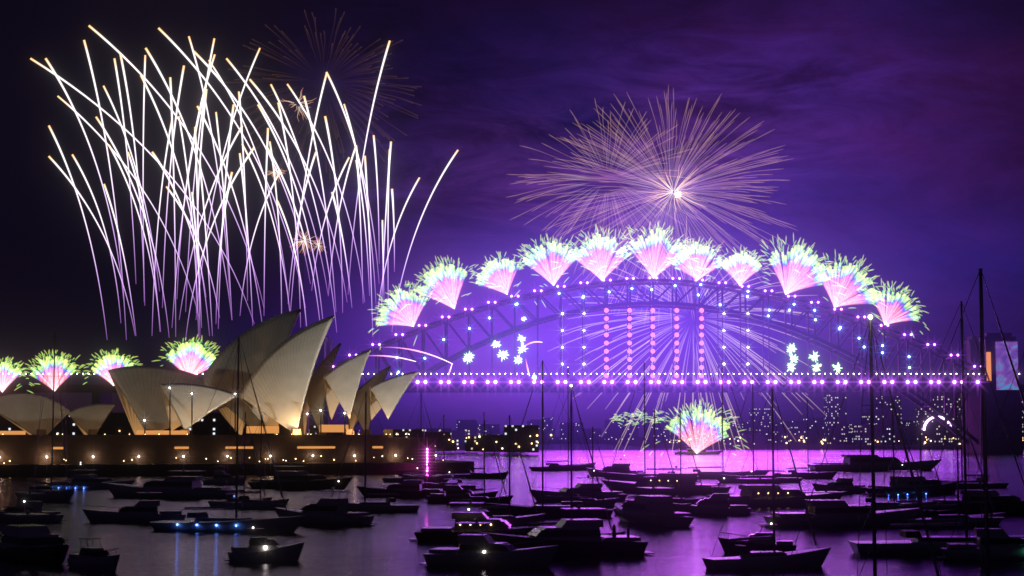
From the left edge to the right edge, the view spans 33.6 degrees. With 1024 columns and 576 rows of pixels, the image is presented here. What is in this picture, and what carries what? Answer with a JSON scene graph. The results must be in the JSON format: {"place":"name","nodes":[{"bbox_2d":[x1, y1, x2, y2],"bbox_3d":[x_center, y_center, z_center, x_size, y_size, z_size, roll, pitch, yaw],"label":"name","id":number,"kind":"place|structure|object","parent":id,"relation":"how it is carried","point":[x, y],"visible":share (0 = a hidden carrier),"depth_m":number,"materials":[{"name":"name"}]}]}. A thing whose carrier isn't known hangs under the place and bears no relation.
{"place":"outdoors","nodes":[
{"label":"outdoors","id":0,"kind":"place"},
{"bbox_2d":[0,309,390,434],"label":"concert hall shells","id":1,"kind":"structure","parent":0,"point":[138,390],"depth_m":671.13},
{"bbox_2d":[160,315,418,434],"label":"opera house shells","id":2,"kind":"object","parent":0,"point":[281,375],"visible":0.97,"depth_m":635.93},
{"bbox_2d":[0,436,1023,575],"bbox_3d":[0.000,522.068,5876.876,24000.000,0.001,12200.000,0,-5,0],"label":"harbour water","id":3,"kind":"structure","parent":0,"point":[384,546],"depth_m":250.25,"materials":[{"name":"purple liquid"}]},
{"bbox_2d":[0,429,473,476],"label":"opera house podium","id":4,"kind":"object","parent":3,"relation":"on","point":[118,455],"visible":0.88,"depth_m":597.05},
{"bbox_2d":[0,425,382,448],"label":"lit windows","id":5,"kind":"structure","parent":4,"relation":"on","point":[324,428],"depth_m":612.13,"materials":[{"name":"orange glass"}]},
{"bbox_2d":[143,386,346,434],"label":"lamp posts","id":6,"kind":"object","parent":4,"relation":"on","point":[234,420],"visible":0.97,"depth_m":601.33,"materials":[{"name":"black metal"}]},
{"bbox_2d":[0,268,1023,575],"bbox_3d":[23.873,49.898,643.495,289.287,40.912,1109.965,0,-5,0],"label":"boats","id":7,"kind":"object","parent":3,"relation":"on","point":[516,536],"visible":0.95,"depth_m":259.39,"materials":[{"name":"black"}]},
{"bbox_2d":[23,315,902,552],"bbox_3d":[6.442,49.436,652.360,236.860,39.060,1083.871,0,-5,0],"label":"white boat lights","id":8,"kind":"object","parent":7,"relation":"on","point":[869,317],"visible":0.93,"depth_m":186.24},
{"bbox_2d":[0,279,1023,444],"bbox_3d":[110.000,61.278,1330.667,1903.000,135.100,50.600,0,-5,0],"label":"arch bridge","id":9,"kind":"structure","parent":3,"relation":"on","point":[101,393],"depth_m":1318.39,"materials":[{"name":"metal"}]},
{"bbox_2d":[8,313,973,373],"bbox_3d":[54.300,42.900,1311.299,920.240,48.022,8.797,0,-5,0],"label":"white bridge lamps","id":10,"kind":"object","parent":9,"relation":"attached to","point":[619,373],"visible":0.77,"depth_m":1305.11,"materials":[{"name":"white glass"}]},
{"bbox_2d":[396,284,910,372],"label":"bridge lights","id":11,"kind":"object","parent":9,"relation":"attached to","point":[697,295],"visible":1,"depth_m":1317.88},
{"bbox_2d":[604,308,703,377],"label":"lights","id":12,"kind":"object","parent":9,"relation":"on","point":[652,351],"visible":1,"depth_m":1314.07},
{"bbox_2d":[333,277,980,366],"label":"bridge arch lamps","id":13,"kind":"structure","parent":9,"relation":"attached to","point":[656,278],"depth_m":1317.98,"materials":[{"name":"white glass"}]},
{"bbox_2d":[416,380,978,382],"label":"bridge deck lights","id":14,"kind":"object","parent":9,"relation":"attached to","point":[775,381],"depth_m":1302.78},
{"bbox_2d":[309,333,1022,452],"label":"bridge pylons","id":15,"kind":"object","parent":3,"relation":"on","point":[1011,411],"visible":0.5,"depth_m":1298.95,"materials":[{"name":"stone"}]},
{"bbox_2d":[986,352,990,380],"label":"warm pylon strip","id":16,"kind":"object","parent":15,"relation":"attached to","point":[988,359],"visible":1,"depth_m":1300.19,"materials":[{"name":"orange"}]},
{"bbox_2d":[995,342,1018,389],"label":"pylon projection","id":17,"kind":"object","parent":15,"relation":"attached to","point":[1004,375],"visible":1,"depth_m":1300.06},
{"bbox_2d":[0,0,1023,435],"label":"sky","id":18,"kind":"structure","parent":0,"point":[178,178],"materials":[{"name":"purple"}]},
{"bbox_2d":[539,437,1023,448],"bbox_3d":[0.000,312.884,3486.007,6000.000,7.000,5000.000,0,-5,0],"label":"shore ground","id":19,"kind":"structure","parent":0,"point":[650,443],"depth_m":1733.43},
{"bbox_2d":[0,409,915,451],"bbox_3d":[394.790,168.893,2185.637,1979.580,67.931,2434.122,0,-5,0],"label":"city buildings","id":20,"kind":"structure","parent":19,"relation":"on","point":[212,424],"depth_m":1787.26,"materials":[{"name":"grey"}]},
{"bbox_2d":[119,430,959,448],"bbox_3d":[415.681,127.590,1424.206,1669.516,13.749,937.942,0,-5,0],"label":"shore lamps","id":21,"kind":"object","parent":19,"relation":"on","point":[679,440],"visible":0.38,"depth_m":1392.70,"materials":[{"name":"glass"}]},
{"bbox_2d":[309,378,1023,450],"bbox_3d":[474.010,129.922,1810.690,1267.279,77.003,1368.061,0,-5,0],"label":"lit city buildings","id":22,"kind":"structure","parent":19,"relation":"on","point":[844,432],"depth_m":1944.90,"materials":[{"name":"grey"}]},
{"bbox_2d":[923,416,950,429],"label":"wheel","id":23,"kind":"object","parent":22,"relation":"on","point":[928,420],"visible":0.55,"depth_m":1494.68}
]}

